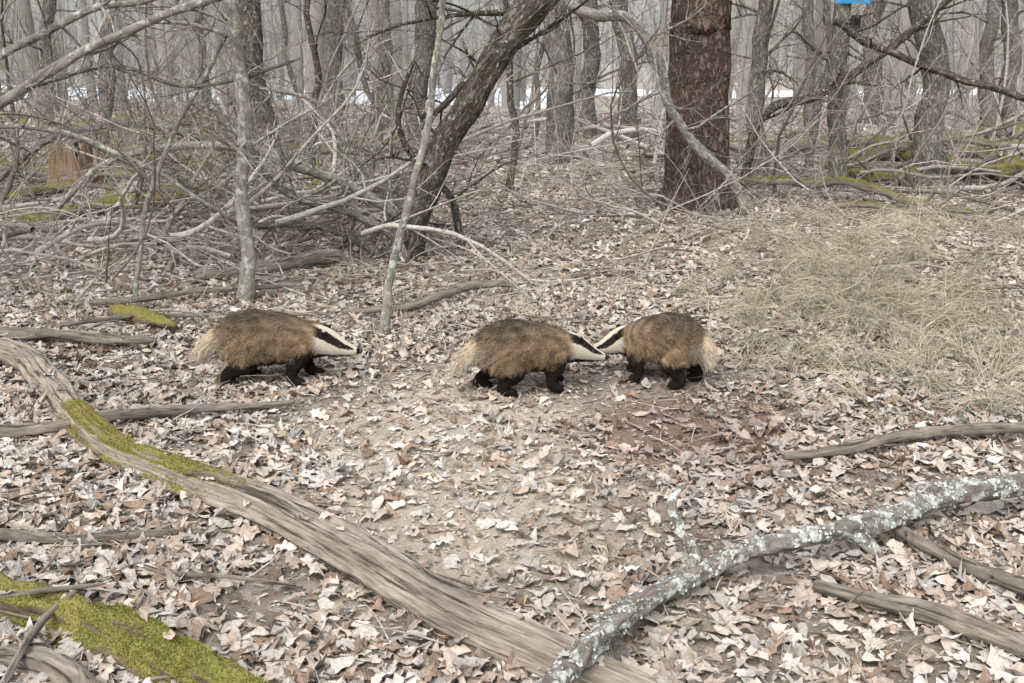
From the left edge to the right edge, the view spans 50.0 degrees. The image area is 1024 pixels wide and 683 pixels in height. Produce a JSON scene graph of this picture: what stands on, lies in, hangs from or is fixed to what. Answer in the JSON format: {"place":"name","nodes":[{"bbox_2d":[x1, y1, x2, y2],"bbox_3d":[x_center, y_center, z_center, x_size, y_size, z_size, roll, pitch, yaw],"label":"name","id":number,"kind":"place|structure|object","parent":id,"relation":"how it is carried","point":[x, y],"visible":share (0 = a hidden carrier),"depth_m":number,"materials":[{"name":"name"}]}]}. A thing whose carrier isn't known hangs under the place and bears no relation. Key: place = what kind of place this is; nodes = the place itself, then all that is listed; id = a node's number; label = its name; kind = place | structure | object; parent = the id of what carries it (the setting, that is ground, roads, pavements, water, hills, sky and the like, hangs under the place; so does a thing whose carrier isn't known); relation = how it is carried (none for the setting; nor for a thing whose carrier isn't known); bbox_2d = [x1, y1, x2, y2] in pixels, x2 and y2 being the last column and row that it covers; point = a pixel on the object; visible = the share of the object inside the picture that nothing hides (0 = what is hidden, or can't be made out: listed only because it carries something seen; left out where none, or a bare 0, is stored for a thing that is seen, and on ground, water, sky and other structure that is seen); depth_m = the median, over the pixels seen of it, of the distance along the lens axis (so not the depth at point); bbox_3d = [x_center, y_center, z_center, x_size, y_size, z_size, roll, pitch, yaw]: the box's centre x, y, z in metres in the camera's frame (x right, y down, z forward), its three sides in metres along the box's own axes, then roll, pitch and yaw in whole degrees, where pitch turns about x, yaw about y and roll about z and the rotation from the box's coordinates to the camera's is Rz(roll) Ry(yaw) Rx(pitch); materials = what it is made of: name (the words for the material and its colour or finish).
{"place":"outdoors","nodes":[
{"label":"outdoors","id":0,"kind":"place"},
{"bbox_2d":[3,0,1003,63],"label":"sky","id":1,"kind":"structure","parent":0,"point":[4,0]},
{"bbox_2d":[0,64,1023,682],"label":"ground","id":2,"kind":"structure","parent":0,"point":[242,594],"depth_m":4.32,"materials":[{"name":"brown plant"}]},
{"bbox_2d":[0,168,85,203],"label":"mossy log","id":3,"kind":"object","parent":2,"relation":"on","point":[35,191],"visible":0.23,"depth_m":11.90,"materials":[{"name":"green plant"}]},
{"bbox_2d":[0,578,87,682],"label":"dead stick","id":4,"kind":"object","parent":2,"relation":"on","point":[38,626],"visible":0.95,"depth_m":2.75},
{"bbox_2d":[0,644,99,682],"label":"fallen log","id":5,"kind":"object","parent":2,"relation":"on","point":[53,666],"visible":0.84,"depth_m":2.68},
{"bbox_2d":[0,0,120,147],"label":"bare tree","id":6,"kind":"object","parent":2,"relation":"on","point":[49,14],"visible":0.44,"depth_m":17.71,"materials":[{"name":"grey plant"}]},
{"bbox_2d":[0,133,138,179],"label":"weathered fallen log","id":7,"kind":"object","parent":2,"relation":"on","point":[114,175],"visible":0.38,"depth_m":13.02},
{"bbox_2d":[45,118,107,184],"bbox_3d":[-5.284,-2.238,13.268,0.953,0.935,0.932,0,14,0],"label":"broken stump","id":8,"kind":"object","parent":2,"relation":"on","point":[60,161],"visible":0.39,"depth_m":13.04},
{"bbox_2d":[0,326,153,344],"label":"dead stick","id":9,"kind":"object","parent":2,"relation":"on","point":[76,336],"visible":0.98,"depth_m":5.89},
{"bbox_2d":[0,528,204,544],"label":"dead stick","id":10,"kind":"object","parent":2,"relation":"on","point":[44,538],"visible":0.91,"depth_m":3.43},
{"bbox_2d":[0,128,212,171],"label":"mossy log","id":11,"kind":"object","parent":2,"relation":"on","point":[139,158],"visible":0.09,"depth_m":14.58,"materials":[{"name":"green plant"}]},
{"bbox_2d":[66,0,147,111],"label":"bare tree","id":12,"kind":"object","parent":2,"relation":"on","point":[102,60],"visible":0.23,"depth_m":28.44,"materials":[{"name":"grey plant"}]},
{"bbox_2d":[0,115,217,136],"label":"weathered fallen log","id":13,"kind":"object","parent":2,"relation":"on","point":[24,119],"visible":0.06,"depth_m":21.56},
{"bbox_2d":[1,161,234,223],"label":"mossy log","id":14,"kind":"object","parent":2,"relation":"on","point":[113,199],"visible":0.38,"depth_m":10.51,"materials":[{"name":"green plant"}]},
{"bbox_2d":[0,572,271,682],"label":"mossy log","id":15,"kind":"object","parent":2,"relation":"on","point":[125,637],"visible":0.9,"depth_m":2.75,"materials":[{"name":"green plant"}]},
{"bbox_2d":[0,582,102,598],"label":"dead stick","id":16,"kind":"object","parent":15,"relation":"on","point":[36,590],"visible":1,"depth_m":2.96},
{"bbox_2d":[107,304,177,332],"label":"mossy log","id":17,"kind":"object","parent":2,"relation":"on","point":[148,317],"visible":0.88,"depth_m":6.41,"materials":[{"name":"green plant"}]},
{"bbox_2d":[0,399,294,437],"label":"dead stick","id":18,"kind":"object","parent":2,"relation":"on","point":[28,429],"visible":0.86,"depth_m":4.59,"materials":[{"name":"wood"}]},
{"bbox_2d":[101,0,202,144],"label":"bare tree","id":19,"kind":"object","parent":2,"relation":"on","point":[108,32],"visible":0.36,"depth_m":16.95,"materials":[{"name":"grey plant"}]},
{"bbox_2d":[38,143,267,162],"bbox_3d":[-5.259,-2.717,15.878,3.587,0.318,0.668,1,14,6],"label":"weathered fallen log","id":20,"kind":"object","parent":2,"relation":"on","point":[167,156],"visible":0.02,"depth_m":15.72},
{"bbox_2d":[41,106,266,167],"bbox_3d":[-4.751,-2.629,14.300,3.088,0.848,0.369,-4,15,-16],"label":"weathered fallen log","id":21,"kind":"object","parent":2,"relation":"on","point":[127,147],"visible":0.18,"depth_m":14.15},
{"bbox_2d":[57,0,252,296],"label":"dead stem","id":22,"kind":"object","parent":2,"relation":"on","point":[181,117],"visible":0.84,"depth_m":6.95,"materials":[{"name":"wood"}]},
{"bbox_2d":[0,50,310,208],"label":"fallen limb","id":23,"kind":"object","parent":2,"relation":"on","point":[46,141],"visible":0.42,"depth_m":10.81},
{"bbox_2d":[0,28,313,251],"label":"arching dead branch","id":24,"kind":"object","parent":2,"relation":"on","point":[17,126],"visible":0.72,"depth_m":7.71,"materials":[{"name":"wood"}]},
{"bbox_2d":[0,16,346,324],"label":"deadfall branches","id":25,"kind":"object","parent":2,"relation":"on","point":[92,241],"visible":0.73,"depth_m":7.15,"materials":[{"name":"wood"}]},
{"bbox_2d":[0,0,349,162],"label":"arching dead branch","id":26,"kind":"object","parent":2,"relation":"on","point":[62,23],"visible":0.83,"depth_m":6.30,"materials":[{"name":"wood"}]},
{"bbox_2d":[0,0,355,191],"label":"arching dead branch","id":27,"kind":"object","parent":2,"relation":"on","point":[117,37],"visible":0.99,"depth_m":5.81,"materials":[{"name":"wood"}]},
{"bbox_2d":[77,130,299,144],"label":"weathered fallen log","id":28,"kind":"object","parent":2,"relation":"on","point":[127,136],"visible":0.09,"depth_m":19.28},
{"bbox_2d":[99,176,277,203],"bbox_3d":[-3.311,-1.455,11.475,1.845,0.618,0.483,-1,14,-4],"label":"weathered fallen log","id":29,"kind":"object","parent":2,"relation":"on","point":[165,188],"visible":0.08,"depth_m":11.35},
{"bbox_2d":[83,106,300,130],"bbox_3d":[-6.615,-4.523,22.845,4.812,0.772,0.790,0,14,0],"label":"weathered fallen log","id":30,"kind":"object","parent":2,"relation":"on","point":[138,117],"visible":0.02,"depth_m":22.89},
{"bbox_2d":[0,76,384,235],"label":"fallen limb","id":31,"kind":"object","parent":2,"relation":"on","point":[65,199],"visible":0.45,"depth_m":9.38,"materials":[{"name":"wood"}]},
{"bbox_2d":[89,282,295,305],"bbox_3d":[-2.017,-0.308,6.980,1.263,0.074,0.118,-5,15,-18],"label":"dead stick","id":32,"kind":"object","parent":2,"relation":"on","point":[121,300],"visible":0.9,"depth_m":6.96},
{"bbox_2d":[60,306,329,326],"bbox_3d":[-1.843,-0.157,6.463,1.517,0.078,0.216,-2,15,-10],"label":"dead stick","id":33,"kind":"object","parent":2,"relation":"on","point":[126,316],"visible":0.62,"depth_m":6.49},
{"bbox_2d":[0,0,408,187],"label":"arching dead branch","id":34,"kind":"object","parent":2,"relation":"on","point":[118,67],"visible":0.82,"depth_m":6.77,"materials":[{"name":"wood"}]},
{"bbox_2d":[194,1,221,130],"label":"bare tree","id":35,"kind":"object","parent":2,"relation":"on","point":[199,48],"visible":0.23,"depth_m":20.28,"materials":[{"name":"grey plant"}]},
{"bbox_2d":[76,0,344,303],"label":"lichen sapling","id":36,"kind":"object","parent":2,"relation":"on","point":[234,35],"visible":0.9,"depth_m":6.74,"materials":[{"name":"grey plant"}]},
{"bbox_2d":[44,15,384,269],"bbox_3d":[-2.345,-1.224,8.500,2.616,2.536,1.956,6,16,22],"label":"fallen limb","id":37,"kind":"object","parent":2,"relation":"on","point":[368,247],"visible":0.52,"depth_m":8.40,"materials":[{"name":"wood"}]},
{"bbox_2d":[143,564,296,586],"bbox_3d":[-0.867,0.668,3.157,0.513,0.067,0.076,5,15,17],"label":"dead stick","id":38,"kind":"object","parent":2,"relation":"on","point":[195,574],"visible":0.98,"depth_m":3.14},
{"bbox_2d":[153,171,303,218],"bbox_3d":[-2.471,-1.373,10.096,1.570,0.603,0.678,-6,16,-23],"label":"weathered fallen log","id":39,"kind":"object","parent":2,"relation":"on","point":[204,214],"visible":0.19,"depth_m":10.05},
{"bbox_2d":[189,0,309,132],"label":"bare tree","id":40,"kind":"object","parent":2,"relation":"on","point":[284,21],"visible":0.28,"depth_m":22.21,"materials":[{"name":"grey plant"}]},
{"bbox_2d":[119,0,390,158],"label":"bare tree","id":41,"kind":"object","parent":2,"relation":"on","point":[256,45],"visible":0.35,"depth_m":16.07,"materials":[{"name":"grey plant"}]},
{"bbox_2d":[183,135,355,155],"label":"weathered fallen log","id":42,"kind":"object","parent":2,"relation":"on","point":[326,151],"visible":0.04,"depth_m":16.88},
{"bbox_2d":[204,249,342,279],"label":"broken log","id":43,"kind":"object","parent":2,"relation":"on","point":[307,259],"visible":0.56,"depth_m":7.81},
{"bbox_2d":[187,308,361,386],"bbox_3d":[-1.146,0.022,5.295,0.846,0.386,0.332,-1,14,-5],"label":"badger","id":44,"kind":"object","parent":2,"relation":"on","point":[245,342],"visible":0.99,"depth_m":5.20,"materials":[{"name":"fur"}]},
{"bbox_2d":[113,63,465,263],"bbox_3d":[-1.606,-0.936,8.223,2.765,2.438,1.439,0,14,0],"label":"fallen limb","id":45,"kind":"object","parent":2,"relation":"on","point":[389,233],"visible":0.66,"depth_m":8.20,"materials":[{"name":"wood"}]},
{"bbox_2d":[146,11,436,254],"bbox_3d":[-1.658,-1.709,8.274,2.165,2.236,1.148,-6,16,-22],"label":"fallen limb","id":46,"kind":"object","parent":2,"relation":"on","point":[354,187],"visible":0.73,"depth_m":8.35,"materials":[{"name":"wood"}]},
{"bbox_2d":[149,1,444,243],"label":"fallen limb","id":47,"kind":"object","parent":2,"relation":"on","point":[340,133],"visible":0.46,"depth_m":8.91,"materials":[{"name":"wood"}]},
{"bbox_2d":[0,14,611,312],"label":"deadfall branches","id":48,"kind":"object","parent":2,"relation":"on","point":[303,214],"visible":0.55,"depth_m":8.65,"materials":[{"name":"wood"}]},
{"bbox_2d":[125,46,495,224],"bbox_3d":[-1.984,-1.772,10.242,3.688,2.157,1.652,0,14,0],"label":"fallen limb","id":49,"kind":"object","parent":2,"relation":"on","point":[288,186],"visible":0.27,"depth_m":10.09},
{"bbox_2d":[0,0,638,293],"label":"deadfall branches","id":50,"kind":"object","parent":2,"relation":"on","point":[51,190],"visible":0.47,"depth_m":9.63,"materials":[{"name":"wood"}]},
{"bbox_2d":[254,0,384,162],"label":"bare tree","id":51,"kind":"object","parent":2,"relation":"on","point":[359,62],"visible":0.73,"depth_m":16.44,"materials":[{"name":"grey plant"}]},
{"bbox_2d":[0,336,657,682],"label":"fallen log","id":52,"kind":"object","parent":2,"relation":"on","point":[394,576],"visible":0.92,"depth_m":3.31,"materials":[{"name":"wood"}]},
{"bbox_2d":[263,0,399,128],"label":"bare tree","id":53,"kind":"object","parent":2,"relation":"on","point":[330,45],"visible":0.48,"depth_m":24.55,"materials":[{"name":"grey plant"}]},
{"bbox_2d":[277,113,418,151],"bbox_3d":[-2.978,-3.396,18.122,2.975,0.694,0.885,-2,15,-7],"label":"weathered fallen log","id":54,"kind":"object","parent":2,"relation":"on","point":[394,144],"visible":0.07,"depth_m":18.30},
{"bbox_2d":[326,0,414,130],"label":"bare tree","id":55,"kind":"object","parent":2,"relation":"on","point":[385,65],"visible":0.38,"depth_m":23.43,"materials":[{"name":"grey plant"}]},
{"bbox_2d":[303,0,476,163],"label":"bare tree","id":56,"kind":"object","parent":2,"relation":"on","point":[315,55],"visible":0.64,"depth_m":14.50,"materials":[{"name":"grey plant"}]},
{"bbox_2d":[280,0,528,152],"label":"bare tree","id":57,"kind":"object","parent":2,"relation":"on","point":[420,41],"visible":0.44,"depth_m":17.98,"materials":[{"name":"grey plant"}]},
{"bbox_2d":[275,23,567,255],"bbox_3d":[-0.699,-1.536,8.567,2.359,1.844,1.273,0,14,0],"label":"bush","id":58,"kind":"object","parent":2,"relation":"on","point":[456,215],"visible":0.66,"depth_m":8.62,"materials":[{"name":"wood"}]},
{"bbox_2d":[313,0,537,174],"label":"bare tree","id":59,"kind":"object","parent":2,"relation":"on","point":[449,98],"visible":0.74,"depth_m":8.65,"materials":[{"name":"grey plant"}]},
{"bbox_2d":[345,278,519,313],"bbox_3d":[-0.472,-0.289,6.805,1.198,0.109,0.189,-11,18,-37],"label":"dead stick","id":60,"kind":"object","parent":2,"relation":"on","point":[423,301],"visible":0.87,"depth_m":6.76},
{"bbox_2d":[379,0,576,334],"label":"thin sapling","id":61,"kind":"object","parent":2,"relation":"on","point":[385,321],"visible":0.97,"depth_m":5.92,"materials":[{"name":"grey plant"}]},
{"bbox_2d":[1,85,998,110],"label":"snow","id":62,"kind":"structure","parent":2,"relation":"on","point":[640,93],"depth_m":44.50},
{"bbox_2d":[0,0,1003,111],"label":"undergrowth","id":63,"kind":"object","parent":2,"relation":"on","point":[274,44],"visible":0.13,"depth_m":37.50,"materials":[{"name":"grey plant"}]},
{"bbox_2d":[0,177,1023,680],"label":"dry grass","id":64,"kind":"structure","parent":2,"relation":"on","point":[908,305],"depth_m":6.13,"materials":[{"name":"plant"}]},
{"bbox_2d":[0,87,1023,682],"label":"fallen twigs","id":65,"kind":"object","parent":2,"relation":"on","point":[634,255],"visible":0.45,"depth_m":7.22,"materials":[{"name":"wood"}]},
{"bbox_2d":[0,0,1023,125],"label":"distant forest","id":66,"kind":"object","parent":2,"relation":"on","point":[29,21],"visible":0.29,"depth_m":36.24,"materials":[{"name":"grey plant"}]},
{"bbox_2d":[0,0,1023,168],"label":"bare trees","id":67,"kind":"object","parent":2,"relation":"on","point":[17,66],"visible":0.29,"depth_m":19.92,"materials":[{"name":"grey plant"}]},
{"bbox_2d":[0,0,1023,218],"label":"bare trees","id":68,"kind":"object","parent":2,"relation":"on","point":[740,163],"visible":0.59,"depth_m":12.30,"materials":[{"name":"grey plant"}]},
{"bbox_2d":[332,0,692,260],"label":"leaning tree","id":69,"kind":"object","parent":2,"relation":"on","point":[461,117],"visible":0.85,"depth_m":8.17,"materials":[{"name":"grey plant"}]},
{"bbox_2d":[1,0,1023,175],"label":"deadfall branches","id":70,"kind":"object","parent":2,"relation":"on","point":[601,127],"visible":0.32,"depth_m":19.04,"materials":[{"name":"wood"}]},
{"bbox_2d":[448,318,608,397],"bbox_3d":[0.069,0.058,5.012,0.789,0.361,0.305,-5,15,-17],"label":"badger","id":71,"kind":"object","parent":2,"relation":"on","point":[508,354],"visible":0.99,"depth_m":4.91,"materials":[{"name":"fur"}]},
{"bbox_2d":[513,2,607,146],"bbox_3d":[1.049,-8.220,18.076,4.309,10.267,4.368,12,19,39],"label":"bare tree","id":72,"kind":"object","parent":2,"relation":"on","point":[537,86],"visible":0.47,"depth_m":19.45,"materials":[{"name":"grey plant"}]},
{"bbox_2d":[490,0,671,163],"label":"bare tree","id":73,"kind":"object","parent":2,"relation":"on","point":[553,44],"visible":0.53,"depth_m":16.44,"materials":[{"name":"grey plant"}]},
{"bbox_2d":[498,0,667,191],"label":"bare tree","id":74,"kind":"object","parent":2,"relation":"on","point":[510,95],"visible":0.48,"depth_m":12.80,"materials":[{"name":"grey plant"}]},
{"bbox_2d":[577,0,652,135],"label":"bare tree","id":75,"kind":"object","parent":2,"relation":"on","point":[594,54],"visible":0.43,"depth_m":21.66,"materials":[{"name":"grey plant"}]},
{"bbox_2d":[356,2,879,245],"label":"deadfall branches","id":76,"kind":"object","parent":2,"relation":"on","point":[646,194],"visible":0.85,"depth_m":9.29,"materials":[{"name":"wood"}]},
{"bbox_2d":[470,0,806,221],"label":"hanging dead limb","id":77,"kind":"object","parent":2,"relation":"on","point":[704,153],"visible":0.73,"depth_m":10.21,"materials":[{"name":"grey plant"}]},
{"bbox_2d":[612,0,668,142],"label":"bare tree","id":78,"kind":"object","parent":2,"relation":"on","point":[624,84],"visible":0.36,"depth_m":20.28,"materials":[{"name":"grey plant"}]},
{"bbox_2d":[594,311,723,389],"bbox_3d":[0.684,0.021,5.180,0.640,0.362,0.306,7,16,26],"label":"badger","id":79,"kind":"object","parent":2,"relation":"on","point":[674,345],"visible":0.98,"depth_m":5.07,"materials":[{"name":"fur"}]},
{"bbox_2d":[656,0,737,212],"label":"pine tree","id":80,"kind":"object","parent":2,"relation":"on","point":[706,72],"visible":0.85,"depth_m":10.93,"materials":[{"name":"brown plant"}]},
{"bbox_2d":[607,0,824,176],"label":"bare tree","id":81,"kind":"object","parent":2,"relation":"on","point":[765,6],"visible":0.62,"depth_m":14.22,"materials":[{"name":"grey plant"}]},
{"bbox_2d":[539,470,1023,682],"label":"lichen covered branch","id":82,"kind":"object","parent":2,"relation":"on","point":[614,624],"visible":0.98,"depth_m":3.29,"materials":[{"name":"grey plant"}]},
{"bbox_2d":[729,119,850,155],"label":"weathered fallen log","id":83,"kind":"object","parent":2,"relation":"on","point":[732,147],"visible":0.16,"depth_m":17.90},
{"bbox_2d":[745,0,863,127],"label":"bare tree","id":84,"kind":"object","parent":2,"relation":"on","point":[807,28],"visible":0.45,"depth_m":23.95,"materials":[{"name":"grey plant"}]},
{"bbox_2d":[589,0,1023,234],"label":"deadfall branches","id":85,"kind":"object","parent":2,"relation":"on","point":[957,157],"visible":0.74,"depth_m":12.34,"materials":[{"name":"wood"}]},
{"bbox_2d":[767,2,849,115],"bbox_3d":[4.942,-7.884,17.503,4.624,9.902,3.620,-7,16,-25],"label":"bare tree","id":86,"kind":"object","parent":2,"relation":"on","point":[847,87],"visible":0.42,"depth_m":18.37,"materials":[{"name":"grey plant"}]},
{"bbox_2d":[744,136,932,205],"bbox_3d":[3.536,-1.882,11.904,2.222,0.645,0.551,11,18,36],"label":"weathered fallen log","id":87,"kind":"object","parent":2,"relation":"on","point":[836,179],"visible":0.78,"depth_m":11.99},
{"bbox_2d":[758,0,937,189],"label":"grey tree","id":88,"kind":"object","parent":2,"relation":"on","point":[840,162],"visible":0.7,"depth_m":12.83,"materials":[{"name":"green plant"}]},
{"bbox_2d":[832,15,861,29],"bbox_3d":[3.847,-3.671,12.654,0.285,0.168,0.310,0,14,0],"label":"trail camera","id":89,"kind":"object","parent":88,"relation":"on","point":[856,24],"visible":0.66,"depth_m":12.52,"materials":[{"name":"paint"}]},
{"bbox_2d":[776,0,921,167],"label":"bare tree","id":90,"kind":"object","parent":2,"relation":"on","point":[826,13],"visible":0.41,"depth_m":15.51,"materials":[{"name":"grey plant"}]},
{"bbox_2d":[814,0,911,124],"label":"bare tree","id":91,"kind":"object","parent":2,"relation":"on","point":[871,72],"visible":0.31,"depth_m":26.60,"materials":[{"name":"grey plant"}]},
{"bbox_2d":[739,0,1010,190],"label":"leaning dead trunk","id":92,"kind":"object","parent":2,"relation":"on","point":[917,25],"visible":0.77,"depth_m":12.60,"materials":[{"name":"wood"}]},
{"bbox_2d":[783,421,1023,459],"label":"dead stick","id":93,"kind":"object","parent":2,"relation":"on","point":[907,435],"visible":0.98,"depth_m":4.35,"materials":[{"name":"wood"}]},
{"bbox_2d":[853,0,956,186],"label":"twisted tree","id":94,"kind":"object","parent":2,"relation":"on","point":[929,151],"visible":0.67,"depth_m":13.15,"materials":[{"name":"grey plant"}]},
{"bbox_2d":[788,130,1023,164],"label":"weathered fallen log","id":95,"kind":"object","parent":2,"relation":"on","point":[864,139],"visible":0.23,"depth_m":15.82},
{"bbox_2d":[825,168,993,219],"bbox_3d":[3.820,-1.351,10.480,1.665,0.670,0.488,0,14,0],"label":"weathered fallen log","id":96,"kind":"object","parent":2,"relation":"on","point":[865,204],"visible":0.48,"depth_m":10.35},
{"bbox_2d":[812,580,1023,659],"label":"stick","id":97,"kind":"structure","parent":2,"relation":"on","point":[966,624],"depth_m":2.97,"materials":[{"name":"wood"}]},
{"bbox_2d":[821,128,1023,168],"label":"weathered fallen log","id":98,"kind":"object","parent":2,"relation":"on","point":[904,149],"visible":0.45,"depth_m":15.13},
{"bbox_2d":[834,0,1023,123],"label":"leaning dead trunk","id":99,"kind":"object","parent":2,"relation":"on","point":[901,56],"visible":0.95,"depth_m":11.63,"materials":[{"name":"wood"}]},
{"bbox_2d":[847,147,1023,189],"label":"mossy log","id":100,"kind":"object","parent":2,"relation":"on","point":[902,155],"visible":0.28,"depth_m":14.25,"materials":[{"name":"green plant"}]},
{"bbox_2d":[848,145,1023,181],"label":"mossy log","id":101,"kind":"object","parent":2,"relation":"on","point":[854,172],"visible":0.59,"depth_m":13.44,"materials":[{"name":"green plant"}]},
{"bbox_2d":[872,110,1023,147],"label":"weathered fallen log","id":102,"kind":"object","parent":2,"relation":"on","point":[1019,128],"visible":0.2,"depth_m":20.79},
{"bbox_2d":[890,526,1023,595],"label":"dead stick","id":103,"kind":"object","parent":2,"relation":"on","point":[1002,578],"visible":0.94,"depth_m":3.29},
{"bbox_2d":[946,0,1023,127],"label":"bare tree","id":104,"kind":"object","parent":2,"relation":"on","point":[990,30],"visible":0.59,"depth_m":24.68,"materials":[{"name":"grey plant"}]},
{"bbox_2d":[952,0,1023,126],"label":"bare tree","id":105,"kind":"object","parent":2,"relation":"on","point":[1016,56],"visible":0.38,"depth_m":25.27,"materials":[{"name":"grey plant"}]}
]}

